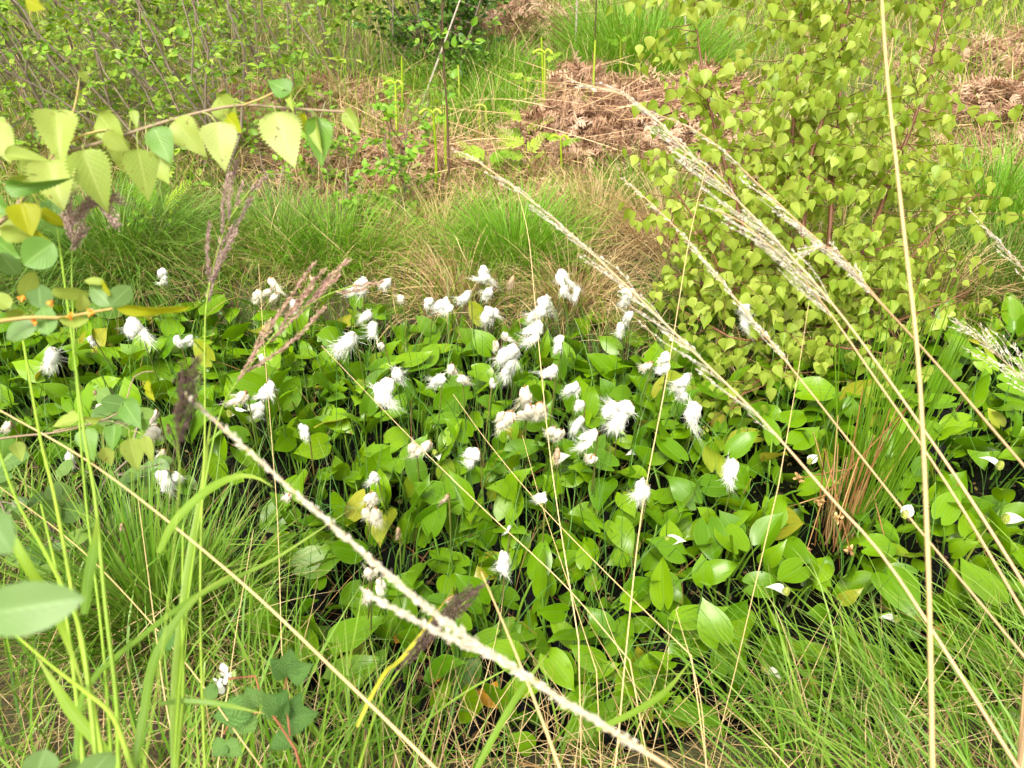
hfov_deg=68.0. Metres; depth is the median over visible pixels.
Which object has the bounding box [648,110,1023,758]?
seed stalk
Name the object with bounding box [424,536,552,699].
water arum
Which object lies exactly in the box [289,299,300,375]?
cottongrass
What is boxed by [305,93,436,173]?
leafy seedling
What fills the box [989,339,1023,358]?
water arum
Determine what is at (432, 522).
water arum
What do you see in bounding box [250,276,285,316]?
cottongrass
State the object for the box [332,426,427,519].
water arum
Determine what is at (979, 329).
water arum
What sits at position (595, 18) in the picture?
thin sapling
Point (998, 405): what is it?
water arum
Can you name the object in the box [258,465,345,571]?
water arum
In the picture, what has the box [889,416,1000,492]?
water arum
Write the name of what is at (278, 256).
bank grass
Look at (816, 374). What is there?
water arum
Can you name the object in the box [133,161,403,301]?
grass tussock
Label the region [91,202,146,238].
young fern
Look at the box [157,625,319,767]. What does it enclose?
bramble
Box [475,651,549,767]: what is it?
grass leaf
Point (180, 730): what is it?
green culm
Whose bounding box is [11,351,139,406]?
water arum
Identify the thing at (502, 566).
cottongrass
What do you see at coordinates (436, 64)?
thin sapling
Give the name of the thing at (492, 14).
bracken heap
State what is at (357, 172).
leafy seedling
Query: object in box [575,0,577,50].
thin sapling
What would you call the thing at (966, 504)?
water arum
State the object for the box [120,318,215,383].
water arum
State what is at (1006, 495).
water arum
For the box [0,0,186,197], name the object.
buckthorn shrub
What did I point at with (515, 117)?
young fern
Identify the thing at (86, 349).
water arum
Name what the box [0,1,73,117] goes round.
buckthorn shrub
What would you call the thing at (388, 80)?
bracken shoot
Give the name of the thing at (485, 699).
fallen leaf
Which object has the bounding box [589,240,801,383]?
grass tussock
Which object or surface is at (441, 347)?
water arum
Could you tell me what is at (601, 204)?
grass tussock
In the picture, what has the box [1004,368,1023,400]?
water arum
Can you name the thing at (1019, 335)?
water arum
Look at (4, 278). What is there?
grass tussock
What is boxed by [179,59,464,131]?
bracken heap
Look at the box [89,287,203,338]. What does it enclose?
water arum
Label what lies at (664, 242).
grass tussock
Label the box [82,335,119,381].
cottongrass
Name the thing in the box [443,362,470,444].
cottongrass
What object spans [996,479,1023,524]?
water arum
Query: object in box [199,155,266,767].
purple grass
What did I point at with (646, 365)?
cottongrass
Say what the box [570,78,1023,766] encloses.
seed stalk
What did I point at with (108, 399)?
buckthorn
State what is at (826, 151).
birch bush
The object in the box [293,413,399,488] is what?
water arum
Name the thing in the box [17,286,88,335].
water arum
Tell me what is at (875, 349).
water arum
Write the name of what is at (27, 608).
leafy shoot
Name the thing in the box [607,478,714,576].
water arum
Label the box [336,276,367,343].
cottongrass
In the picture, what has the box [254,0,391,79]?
buckthorn shrub
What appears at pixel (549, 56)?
bracken shoot
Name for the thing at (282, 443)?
water arum
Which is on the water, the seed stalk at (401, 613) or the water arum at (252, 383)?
the water arum at (252, 383)
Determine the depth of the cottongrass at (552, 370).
2.06 m
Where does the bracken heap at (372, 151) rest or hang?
on the ground at (694, 752)
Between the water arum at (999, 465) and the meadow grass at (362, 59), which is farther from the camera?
the meadow grass at (362, 59)
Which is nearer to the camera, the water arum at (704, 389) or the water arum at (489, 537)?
the water arum at (489, 537)
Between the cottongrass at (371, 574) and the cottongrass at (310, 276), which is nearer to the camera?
the cottongrass at (371, 574)
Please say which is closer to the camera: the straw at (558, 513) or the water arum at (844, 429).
the straw at (558, 513)
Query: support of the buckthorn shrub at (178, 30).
on the ground at (694, 752)
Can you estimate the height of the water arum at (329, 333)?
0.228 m
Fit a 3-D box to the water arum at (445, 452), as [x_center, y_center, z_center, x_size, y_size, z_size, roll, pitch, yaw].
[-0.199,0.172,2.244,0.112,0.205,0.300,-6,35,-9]
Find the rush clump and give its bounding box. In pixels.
[789,215,1005,554]
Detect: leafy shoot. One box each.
[0,510,84,636]
[22,749,115,767]
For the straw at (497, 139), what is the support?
on the bracken heap at (579, 116)
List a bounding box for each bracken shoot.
[377,74,405,133]
[401,56,402,113]
[419,105,452,191]
[444,98,447,179]
[457,65,460,111]
[474,104,487,141]
[479,116,481,144]
[508,73,535,106]
[531,49,562,105]
[540,37,543,102]
[540,132,580,169]
[592,40,595,101]
[604,33,630,77]
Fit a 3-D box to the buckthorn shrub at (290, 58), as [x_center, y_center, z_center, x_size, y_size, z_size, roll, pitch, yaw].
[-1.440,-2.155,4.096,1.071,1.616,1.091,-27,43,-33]
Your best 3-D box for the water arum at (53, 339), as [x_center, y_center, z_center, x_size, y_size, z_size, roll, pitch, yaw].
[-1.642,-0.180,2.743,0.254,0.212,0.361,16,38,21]
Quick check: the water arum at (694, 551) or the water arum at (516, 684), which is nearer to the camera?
the water arum at (516, 684)
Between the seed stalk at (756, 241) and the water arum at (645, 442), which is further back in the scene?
the water arum at (645, 442)
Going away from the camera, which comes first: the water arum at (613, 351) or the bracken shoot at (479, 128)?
the water arum at (613, 351)
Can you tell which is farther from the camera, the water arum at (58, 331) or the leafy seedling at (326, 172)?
the leafy seedling at (326, 172)
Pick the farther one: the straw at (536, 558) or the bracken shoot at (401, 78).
the bracken shoot at (401, 78)
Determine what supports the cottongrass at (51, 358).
on the ground at (694, 752)
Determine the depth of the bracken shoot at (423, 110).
3.41 m
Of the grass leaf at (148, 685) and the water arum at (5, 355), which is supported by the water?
the water arum at (5, 355)
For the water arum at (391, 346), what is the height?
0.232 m
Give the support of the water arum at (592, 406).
on the water
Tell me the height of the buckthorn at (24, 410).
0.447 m
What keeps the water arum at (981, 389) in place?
on the water
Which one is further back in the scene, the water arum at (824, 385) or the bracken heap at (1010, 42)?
the bracken heap at (1010, 42)
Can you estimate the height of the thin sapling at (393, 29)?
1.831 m
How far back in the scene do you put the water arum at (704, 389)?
2.39 m
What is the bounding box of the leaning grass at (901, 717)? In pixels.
[609,514,1023,767]
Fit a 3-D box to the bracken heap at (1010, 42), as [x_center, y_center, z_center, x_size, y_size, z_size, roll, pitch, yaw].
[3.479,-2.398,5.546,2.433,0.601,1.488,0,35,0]
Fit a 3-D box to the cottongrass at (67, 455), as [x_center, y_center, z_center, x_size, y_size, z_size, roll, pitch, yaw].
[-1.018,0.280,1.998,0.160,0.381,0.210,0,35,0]
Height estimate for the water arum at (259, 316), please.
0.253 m
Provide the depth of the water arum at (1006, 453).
2.15 m
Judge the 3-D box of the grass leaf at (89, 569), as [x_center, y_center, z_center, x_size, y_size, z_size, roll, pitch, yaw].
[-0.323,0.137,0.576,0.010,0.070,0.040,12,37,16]
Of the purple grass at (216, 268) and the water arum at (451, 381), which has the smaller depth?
the purple grass at (216, 268)
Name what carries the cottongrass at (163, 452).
on the ground at (694, 752)
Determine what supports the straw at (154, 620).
on the ground at (694, 752)
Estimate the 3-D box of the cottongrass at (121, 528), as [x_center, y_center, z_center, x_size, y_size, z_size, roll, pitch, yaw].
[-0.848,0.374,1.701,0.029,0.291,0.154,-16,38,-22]
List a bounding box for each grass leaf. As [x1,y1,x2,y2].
[13,534,83,688]
[36,656,110,751]
[74,510,348,767]
[81,515,98,613]
[132,566,244,767]
[156,473,272,553]
[159,698,263,713]
[170,410,212,767]
[356,586,455,726]
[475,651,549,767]
[596,661,690,731]
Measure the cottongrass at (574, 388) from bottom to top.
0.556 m
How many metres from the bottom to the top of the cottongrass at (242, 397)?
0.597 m
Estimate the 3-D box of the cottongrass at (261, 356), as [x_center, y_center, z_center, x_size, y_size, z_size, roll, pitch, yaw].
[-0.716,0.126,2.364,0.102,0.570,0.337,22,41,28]
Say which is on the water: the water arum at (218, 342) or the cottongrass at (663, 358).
the water arum at (218, 342)
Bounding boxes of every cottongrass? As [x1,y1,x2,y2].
[0,421,76,487]
[33,347,73,404]
[64,449,121,510]
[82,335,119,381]
[93,390,139,488]
[95,404,132,510]
[118,316,170,410]
[119,523,139,576]
[139,423,191,497]
[148,409,173,471]
[155,449,208,522]
[155,469,273,575]
[156,267,180,336]
[164,424,192,500]
[173,334,206,424]
[206,389,265,513]
[247,401,276,480]
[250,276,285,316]
[251,380,290,475]
[258,353,277,426]
[280,273,316,345]
[280,492,310,585]
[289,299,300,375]
[297,423,317,499]
[327,331,367,389]
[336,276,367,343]
[354,564,386,698]
[355,308,379,358]
[356,491,385,566]
[363,471,403,546]
[365,594,455,696]
[368,363,407,443]
[377,278,415,354]
[377,342,405,426]
[394,294,409,381]
[396,526,401,573]
[404,436,432,481]
[424,297,434,344]
[426,373,446,460]
[429,296,460,370]
[439,493,452,569]
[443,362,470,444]
[451,290,474,363]
[453,264,505,346]
[459,447,485,546]
[482,378,496,467]
[489,331,517,431]
[489,550,512,633]
[490,343,521,410]
[491,385,552,485]
[493,273,527,332]
[501,525,510,584]
[516,294,558,380]
[526,492,547,587]
[529,426,564,514]
[534,363,558,457]
[550,446,560,546]
[552,335,564,418]
[553,268,587,337]
[558,381,580,436]
[567,428,598,507]
[568,400,585,502]
[582,452,597,512]
[597,394,636,494]
[609,308,632,359]
[614,288,632,375]
[627,361,653,463]
[627,477,650,577]
[652,351,670,421]
[654,372,691,452]
[656,393,703,472]
[717,452,738,511]
[734,303,765,385]
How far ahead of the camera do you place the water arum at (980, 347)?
2.56 m
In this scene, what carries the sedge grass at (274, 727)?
on the ground at (694, 752)
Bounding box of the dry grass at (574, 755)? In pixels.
[0,447,1023,767]
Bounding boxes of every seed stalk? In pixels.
[185,392,672,767]
[360,586,663,766]
[452,147,1019,767]
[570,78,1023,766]
[621,177,1023,657]
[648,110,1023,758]
[699,204,1023,767]
[792,239,924,349]
[880,0,935,767]
[947,315,1023,392]
[967,207,1023,277]
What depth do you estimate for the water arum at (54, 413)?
2.36 m
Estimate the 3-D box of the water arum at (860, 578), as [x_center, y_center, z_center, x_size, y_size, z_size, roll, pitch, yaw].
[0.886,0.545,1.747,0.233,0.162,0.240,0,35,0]
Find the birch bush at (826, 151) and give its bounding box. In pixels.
[605,0,1023,449]
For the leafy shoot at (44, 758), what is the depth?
0.50 m
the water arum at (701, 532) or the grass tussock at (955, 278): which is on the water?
the water arum at (701, 532)
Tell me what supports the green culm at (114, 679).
on the ground at (694, 752)
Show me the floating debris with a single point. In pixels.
(419, 677)
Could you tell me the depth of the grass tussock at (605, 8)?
5.69 m
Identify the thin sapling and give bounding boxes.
[392,0,393,72]
[409,0,501,190]
[420,0,460,109]
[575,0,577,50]
[594,0,596,39]
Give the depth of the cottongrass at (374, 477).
1.80 m
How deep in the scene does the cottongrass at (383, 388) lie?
2.06 m
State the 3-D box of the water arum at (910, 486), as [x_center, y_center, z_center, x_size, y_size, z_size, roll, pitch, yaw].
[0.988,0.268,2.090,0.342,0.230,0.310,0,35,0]
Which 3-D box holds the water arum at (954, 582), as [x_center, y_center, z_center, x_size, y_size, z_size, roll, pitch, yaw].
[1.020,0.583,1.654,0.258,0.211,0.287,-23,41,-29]
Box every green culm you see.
[0,451,98,753]
[17,637,135,767]
[22,340,104,752]
[40,504,85,761]
[57,230,120,767]
[176,525,184,767]
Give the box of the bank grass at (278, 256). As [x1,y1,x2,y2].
[0,98,1023,377]
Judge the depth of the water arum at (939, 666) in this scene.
1.59 m
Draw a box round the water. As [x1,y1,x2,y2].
[0,328,1023,757]
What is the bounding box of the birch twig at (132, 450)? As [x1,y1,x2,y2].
[0,371,154,470]
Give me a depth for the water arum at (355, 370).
2.46 m
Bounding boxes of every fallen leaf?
[477,681,497,707]
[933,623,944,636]
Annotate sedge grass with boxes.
[0,250,1023,767]
[0,413,1023,767]
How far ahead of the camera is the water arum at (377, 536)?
1.96 m
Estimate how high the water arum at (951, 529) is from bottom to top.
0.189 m
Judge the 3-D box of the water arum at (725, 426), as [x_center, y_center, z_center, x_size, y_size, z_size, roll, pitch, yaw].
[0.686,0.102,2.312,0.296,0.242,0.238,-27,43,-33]
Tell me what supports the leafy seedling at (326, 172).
on the ground at (694, 752)
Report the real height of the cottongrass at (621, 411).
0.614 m
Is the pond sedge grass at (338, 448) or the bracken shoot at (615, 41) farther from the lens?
the bracken shoot at (615, 41)
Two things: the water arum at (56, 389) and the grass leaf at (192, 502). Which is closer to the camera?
the grass leaf at (192, 502)
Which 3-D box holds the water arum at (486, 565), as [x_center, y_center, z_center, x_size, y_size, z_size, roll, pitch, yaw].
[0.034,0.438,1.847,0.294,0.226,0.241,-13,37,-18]
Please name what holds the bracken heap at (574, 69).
on the ground at (694, 752)
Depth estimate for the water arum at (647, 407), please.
2.38 m
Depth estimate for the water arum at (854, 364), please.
2.42 m
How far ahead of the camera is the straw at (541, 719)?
0.65 m
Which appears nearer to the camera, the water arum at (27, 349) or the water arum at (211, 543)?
the water arum at (211, 543)
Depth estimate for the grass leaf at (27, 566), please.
0.52 m
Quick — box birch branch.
[0,0,360,258]
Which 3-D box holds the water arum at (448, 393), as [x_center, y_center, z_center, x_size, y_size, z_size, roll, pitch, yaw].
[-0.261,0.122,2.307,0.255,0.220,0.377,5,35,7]
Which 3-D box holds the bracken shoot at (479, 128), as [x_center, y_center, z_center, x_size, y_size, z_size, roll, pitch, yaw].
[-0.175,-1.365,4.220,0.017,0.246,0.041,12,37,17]
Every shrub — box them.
[0,0,149,118]
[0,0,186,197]
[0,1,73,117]
[0,1,145,153]
[0,12,13,18]
[0,31,68,177]
[33,0,237,59]
[39,0,291,150]
[43,0,197,117]
[55,0,165,65]
[82,0,304,194]
[145,0,327,77]
[206,0,367,114]
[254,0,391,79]
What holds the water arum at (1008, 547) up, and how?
on the water
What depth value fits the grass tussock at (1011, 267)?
2.93 m
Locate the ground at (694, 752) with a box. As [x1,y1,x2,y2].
[0,0,1023,767]
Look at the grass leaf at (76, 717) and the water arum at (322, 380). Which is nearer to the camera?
the grass leaf at (76, 717)
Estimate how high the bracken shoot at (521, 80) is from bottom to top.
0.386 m
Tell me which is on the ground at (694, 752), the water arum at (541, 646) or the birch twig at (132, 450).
the birch twig at (132, 450)
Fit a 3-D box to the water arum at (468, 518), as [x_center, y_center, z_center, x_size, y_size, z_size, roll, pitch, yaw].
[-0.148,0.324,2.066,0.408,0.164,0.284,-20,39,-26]
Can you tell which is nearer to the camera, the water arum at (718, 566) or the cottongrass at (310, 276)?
the water arum at (718, 566)
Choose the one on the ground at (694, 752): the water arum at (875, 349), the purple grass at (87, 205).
the purple grass at (87, 205)
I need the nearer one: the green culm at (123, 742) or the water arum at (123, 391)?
the green culm at (123, 742)
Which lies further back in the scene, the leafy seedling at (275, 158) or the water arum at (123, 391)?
the leafy seedling at (275, 158)
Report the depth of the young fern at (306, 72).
4.83 m
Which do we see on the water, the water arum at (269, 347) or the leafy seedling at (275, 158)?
the water arum at (269, 347)
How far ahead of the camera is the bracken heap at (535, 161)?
3.50 m
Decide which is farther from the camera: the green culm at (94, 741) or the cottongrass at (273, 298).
the cottongrass at (273, 298)
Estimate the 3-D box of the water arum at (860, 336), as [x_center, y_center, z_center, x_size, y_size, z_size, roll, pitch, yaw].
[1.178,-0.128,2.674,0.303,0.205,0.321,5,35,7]
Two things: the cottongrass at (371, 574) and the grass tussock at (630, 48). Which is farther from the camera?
the grass tussock at (630, 48)
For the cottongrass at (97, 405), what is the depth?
2.06 m
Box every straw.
[0,410,436,767]
[0,487,262,767]
[138,499,179,767]
[217,530,253,767]
[258,264,297,739]
[321,345,648,767]
[449,121,568,163]
[453,394,704,755]
[481,572,560,767]
[518,194,580,767]
[522,435,600,767]
[614,167,705,767]
[676,607,706,767]
[711,303,808,764]
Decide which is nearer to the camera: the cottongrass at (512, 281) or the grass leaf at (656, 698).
the grass leaf at (656, 698)
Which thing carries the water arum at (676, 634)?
on the water
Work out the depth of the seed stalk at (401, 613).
0.49 m
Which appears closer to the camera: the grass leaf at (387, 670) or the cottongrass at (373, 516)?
the grass leaf at (387, 670)
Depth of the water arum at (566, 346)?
2.46 m
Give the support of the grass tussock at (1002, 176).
on the ground at (694, 752)
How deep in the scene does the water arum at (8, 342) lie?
2.64 m
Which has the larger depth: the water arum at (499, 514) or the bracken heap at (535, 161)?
the bracken heap at (535, 161)
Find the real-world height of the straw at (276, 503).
0.724 m
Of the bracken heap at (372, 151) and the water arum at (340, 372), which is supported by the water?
the water arum at (340, 372)
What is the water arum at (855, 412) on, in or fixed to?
on the water
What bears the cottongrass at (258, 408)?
on the ground at (694, 752)
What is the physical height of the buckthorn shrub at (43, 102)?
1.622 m
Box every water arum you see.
[0,303,20,345]
[0,306,66,386]
[0,307,75,353]
[0,312,22,373]
[0,346,28,375]
[0,357,24,410]
[0,383,81,447]
[6,327,106,400]
[9,409,76,473]
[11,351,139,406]
[13,317,103,372]
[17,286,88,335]
[18,301,33,315]
[24,376,120,456]
[24,383,133,479]
[37,348,145,409]
[42,299,72,348]
[61,316,148,364]
[66,336,191,393]
[68,299,158,346]
[77,375,188,446]
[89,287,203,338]
[119,375,226,451]
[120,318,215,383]
[130,332,227,407]
[134,429,244,529]
[138,293,232,360]
[149,281,239,356]
[153,527,280,618]
[167,338,259,417]
[169,322,257,382]
[175,377,265,448]
[201,367,301,467]
[214,316,294,372]
[214,318,268,362]
[227,285,326,344]
[227,371,348,434]
[227,521,360,595]
[233,587,384,756]
[235,545,357,662]
[243,430,329,508]
[247,293,346,374]
[250,346,347,409]
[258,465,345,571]
[273,392,353,451]
[290,326,381,388]
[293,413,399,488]
[295,446,404,547]
[306,379,406,445]
[307,359,402,421]
[315,336,433,397]
[316,293,372,372]
[326,481,459,644]
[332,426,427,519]
[343,577,465,666]
[344,293,451,353]
[344,453,460,527]
[348,593,483,742]
[356,367,447,424]
[365,343,499,413]
[380,375,469,457]
[381,328,440,376]
[384,494,522,634]
[390,451,547,547]
[406,469,529,594]
[411,367,533,436]
[416,309,486,360]
[423,414,461,479]
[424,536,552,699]
[429,401,541,460]
[431,325,496,390]
[444,418,551,485]
[445,301,534,367]
[455,519,586,613]
[460,545,620,691]
[461,318,550,387]
[465,466,588,580]
[467,344,558,411]
[474,450,592,540]
[476,645,648,766]
[485,375,605,448]
[500,568,658,642]
[504,427,609,474]
[514,313,596,383]
[517,342,595,419]
[524,471,648,569]
[539,394,635,476]
[544,352,634,395]
[550,613,688,743]
[552,349,657,434]
[552,428,645,513]
[553,505,739,610]
[562,448,694,549]
[564,311,640,359]
[584,423,676,508]
[585,341,672,427]
[586,554,728,702]
[598,327,683,392]
[600,432,751,534]
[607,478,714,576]
[613,385,701,451]
[628,373,730,437]
[629,431,758,518]
[635,599,759,736]
[645,495,787,598]
[646,330,713,400]
[657,407,767,477]
[659,515,803,690]
[666,445,803,559]
[669,337,765,418]
[694,337,778,384]
[697,597,819,725]
[707,412,839,525]
[710,364,781,448]
[713,376,841,465]
[713,410,819,484]
[719,495,833,589]
[757,354,802,410]
[763,547,818,665]
[770,323,845,383]
[771,324,853,405]
[776,500,924,631]
[781,469,899,582]
[782,429,829,486]
[802,379,878,446]
[802,428,934,515]
[807,409,930,477]
[809,312,896,385]
[810,342,914,429]
[827,611,1019,733]
[831,570,964,661]
[837,341,891,391]
[842,384,943,465]
[866,361,932,426]
[867,490,958,562]
[878,542,970,617]
[885,335,982,394]
[887,293,979,364]
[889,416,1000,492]
[892,461,997,531]
[896,490,1023,581]
[903,367,1023,435]
[910,373,1023,471]
[926,555,1022,693]
[933,288,1009,338]
[942,487,1023,547]
[942,567,1023,642]
[943,329,1023,401]
[950,431,1023,492]
[964,293,1023,366]
[965,349,1023,426]
[966,291,1023,350]
[978,495,1019,526]
[986,505,1023,598]
[987,390,1023,464]
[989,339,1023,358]
[996,447,1023,459]
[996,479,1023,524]
[1002,582,1023,625]
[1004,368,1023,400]
[1016,276,1023,344]
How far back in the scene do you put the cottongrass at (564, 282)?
2.53 m
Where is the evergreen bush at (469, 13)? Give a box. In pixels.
[338,0,513,92]
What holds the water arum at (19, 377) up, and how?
on the water
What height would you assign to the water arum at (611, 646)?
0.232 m
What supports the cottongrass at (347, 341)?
on the ground at (694, 752)
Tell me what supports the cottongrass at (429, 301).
on the ground at (694, 752)
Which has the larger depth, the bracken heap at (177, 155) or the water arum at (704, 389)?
the bracken heap at (177, 155)
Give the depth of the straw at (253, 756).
0.97 m
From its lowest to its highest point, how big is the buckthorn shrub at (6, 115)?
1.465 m
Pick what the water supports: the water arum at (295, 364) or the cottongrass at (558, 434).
the water arum at (295, 364)
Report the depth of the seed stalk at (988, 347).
1.20 m
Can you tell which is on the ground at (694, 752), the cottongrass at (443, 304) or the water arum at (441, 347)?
the cottongrass at (443, 304)
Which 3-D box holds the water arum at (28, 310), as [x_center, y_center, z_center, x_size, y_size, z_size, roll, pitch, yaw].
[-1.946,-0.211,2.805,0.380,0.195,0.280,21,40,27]
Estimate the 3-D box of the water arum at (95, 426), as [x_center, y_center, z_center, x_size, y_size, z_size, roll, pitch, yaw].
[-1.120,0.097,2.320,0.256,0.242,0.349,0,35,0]
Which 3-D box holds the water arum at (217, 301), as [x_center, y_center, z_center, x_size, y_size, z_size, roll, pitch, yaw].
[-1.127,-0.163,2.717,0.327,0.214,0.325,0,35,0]
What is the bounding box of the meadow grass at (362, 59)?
[0,0,1023,164]
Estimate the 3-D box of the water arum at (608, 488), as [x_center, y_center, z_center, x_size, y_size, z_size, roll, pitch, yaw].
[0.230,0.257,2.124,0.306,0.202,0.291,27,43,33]
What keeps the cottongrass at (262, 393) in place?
on the ground at (694, 752)
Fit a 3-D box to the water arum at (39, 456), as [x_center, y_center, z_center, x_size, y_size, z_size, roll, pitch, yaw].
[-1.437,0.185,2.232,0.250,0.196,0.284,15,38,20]
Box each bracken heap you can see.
[1,61,271,182]
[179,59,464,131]
[210,90,535,199]
[268,113,616,220]
[368,0,603,74]
[374,130,721,252]
[402,56,784,198]
[507,45,667,109]
[556,0,763,45]
[589,50,771,142]
[857,54,1023,168]
[878,9,1023,90]
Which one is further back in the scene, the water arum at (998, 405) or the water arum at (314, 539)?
the water arum at (998, 405)
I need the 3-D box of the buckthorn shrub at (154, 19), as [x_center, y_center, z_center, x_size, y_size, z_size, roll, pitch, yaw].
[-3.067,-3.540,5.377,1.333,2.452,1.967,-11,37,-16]
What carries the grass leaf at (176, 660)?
on the ground at (694, 752)
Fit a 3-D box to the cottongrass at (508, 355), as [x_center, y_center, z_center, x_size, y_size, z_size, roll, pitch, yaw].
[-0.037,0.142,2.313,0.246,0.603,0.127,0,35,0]
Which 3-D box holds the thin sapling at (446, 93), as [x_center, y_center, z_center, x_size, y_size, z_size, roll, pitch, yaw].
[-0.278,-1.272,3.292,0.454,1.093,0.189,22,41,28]
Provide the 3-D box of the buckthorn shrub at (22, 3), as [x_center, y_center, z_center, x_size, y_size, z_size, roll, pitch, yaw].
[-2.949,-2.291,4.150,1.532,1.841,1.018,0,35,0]
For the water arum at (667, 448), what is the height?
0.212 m
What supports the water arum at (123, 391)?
on the water
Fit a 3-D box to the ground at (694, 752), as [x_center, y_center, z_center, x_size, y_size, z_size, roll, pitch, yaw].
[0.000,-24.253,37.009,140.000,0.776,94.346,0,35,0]
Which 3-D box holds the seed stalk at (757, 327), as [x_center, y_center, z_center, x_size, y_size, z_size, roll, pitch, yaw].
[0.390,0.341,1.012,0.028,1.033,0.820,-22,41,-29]
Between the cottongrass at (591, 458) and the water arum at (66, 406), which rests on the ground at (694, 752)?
the cottongrass at (591, 458)
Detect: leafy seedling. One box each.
[120,190,172,245]
[192,129,322,229]
[269,101,359,193]
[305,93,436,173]
[324,158,413,241]
[352,85,440,226]
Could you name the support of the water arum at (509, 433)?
on the water
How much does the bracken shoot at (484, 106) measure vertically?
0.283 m
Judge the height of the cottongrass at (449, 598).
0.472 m
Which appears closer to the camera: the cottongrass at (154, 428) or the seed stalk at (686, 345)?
the seed stalk at (686, 345)
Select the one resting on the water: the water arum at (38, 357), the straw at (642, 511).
the water arum at (38, 357)
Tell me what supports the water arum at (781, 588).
on the water
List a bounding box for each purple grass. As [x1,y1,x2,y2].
[58,188,129,751]
[143,354,204,767]
[173,258,384,767]
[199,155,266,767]
[358,581,488,767]
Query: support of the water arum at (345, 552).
on the water
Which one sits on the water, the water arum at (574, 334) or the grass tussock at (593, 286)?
the water arum at (574, 334)
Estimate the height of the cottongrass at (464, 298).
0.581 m
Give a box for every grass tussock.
[0,140,283,348]
[0,188,131,345]
[0,405,351,753]
[87,174,253,291]
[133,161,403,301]
[210,175,449,308]
[333,173,520,281]
[366,20,587,113]
[366,219,554,352]
[386,158,639,311]
[397,62,587,144]
[477,220,660,360]
[500,0,760,60]
[505,146,685,258]
[506,0,789,92]
[549,140,762,293]
[570,134,704,232]
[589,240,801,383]
[598,186,810,343]
[854,100,1023,267]
[859,208,1023,356]
[893,192,1023,345]
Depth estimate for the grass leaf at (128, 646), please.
0.68 m
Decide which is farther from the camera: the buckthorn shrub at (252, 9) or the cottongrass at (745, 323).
the buckthorn shrub at (252, 9)
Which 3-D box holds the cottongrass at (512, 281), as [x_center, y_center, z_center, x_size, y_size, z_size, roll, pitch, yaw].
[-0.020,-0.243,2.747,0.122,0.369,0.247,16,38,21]
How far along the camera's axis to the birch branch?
0.79 m
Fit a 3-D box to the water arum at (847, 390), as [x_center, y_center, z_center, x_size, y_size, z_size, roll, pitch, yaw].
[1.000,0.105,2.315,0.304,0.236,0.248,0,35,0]
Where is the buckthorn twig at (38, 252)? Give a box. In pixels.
[0,236,190,341]
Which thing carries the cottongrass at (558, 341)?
on the ground at (694, 752)
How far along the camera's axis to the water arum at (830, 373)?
2.50 m
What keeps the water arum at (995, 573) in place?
on the water
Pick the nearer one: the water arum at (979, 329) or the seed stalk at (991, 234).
the seed stalk at (991, 234)
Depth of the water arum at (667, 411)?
2.39 m
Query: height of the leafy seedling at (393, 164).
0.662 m
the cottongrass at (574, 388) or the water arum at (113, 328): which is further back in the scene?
the water arum at (113, 328)
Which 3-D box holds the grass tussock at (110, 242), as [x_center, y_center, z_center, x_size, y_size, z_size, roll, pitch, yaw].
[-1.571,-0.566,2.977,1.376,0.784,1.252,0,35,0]
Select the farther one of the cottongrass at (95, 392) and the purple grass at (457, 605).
the cottongrass at (95, 392)
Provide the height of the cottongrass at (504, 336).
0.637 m
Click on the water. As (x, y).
(618, 590)
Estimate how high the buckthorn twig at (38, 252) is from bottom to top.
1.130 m
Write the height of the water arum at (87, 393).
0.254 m
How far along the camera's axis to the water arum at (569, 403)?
2.26 m
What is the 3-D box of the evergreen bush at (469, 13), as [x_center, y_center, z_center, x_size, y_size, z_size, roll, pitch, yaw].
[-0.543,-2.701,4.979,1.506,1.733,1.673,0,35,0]
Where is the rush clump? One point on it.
(858, 496)
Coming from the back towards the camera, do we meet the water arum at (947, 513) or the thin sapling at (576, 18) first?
the thin sapling at (576, 18)
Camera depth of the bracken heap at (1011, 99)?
4.09 m
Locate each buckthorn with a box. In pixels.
[0,374,171,586]
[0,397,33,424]
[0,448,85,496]
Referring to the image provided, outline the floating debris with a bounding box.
[9,327,1023,757]
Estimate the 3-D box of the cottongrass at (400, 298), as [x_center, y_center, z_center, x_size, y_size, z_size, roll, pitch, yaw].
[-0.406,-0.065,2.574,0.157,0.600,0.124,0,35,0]
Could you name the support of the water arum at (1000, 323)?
on the water
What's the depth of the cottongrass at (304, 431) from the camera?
1.95 m
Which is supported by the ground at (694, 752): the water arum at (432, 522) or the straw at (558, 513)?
the straw at (558, 513)
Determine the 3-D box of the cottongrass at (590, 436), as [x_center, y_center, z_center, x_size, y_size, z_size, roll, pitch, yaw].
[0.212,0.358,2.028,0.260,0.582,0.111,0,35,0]
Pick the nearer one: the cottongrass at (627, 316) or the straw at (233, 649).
the straw at (233, 649)
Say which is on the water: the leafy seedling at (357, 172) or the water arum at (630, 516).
the water arum at (630, 516)
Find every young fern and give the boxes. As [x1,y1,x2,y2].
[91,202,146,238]
[120,180,199,226]
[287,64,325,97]
[452,139,517,179]
[494,105,554,147]
[496,133,549,172]
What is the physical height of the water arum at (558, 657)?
0.240 m

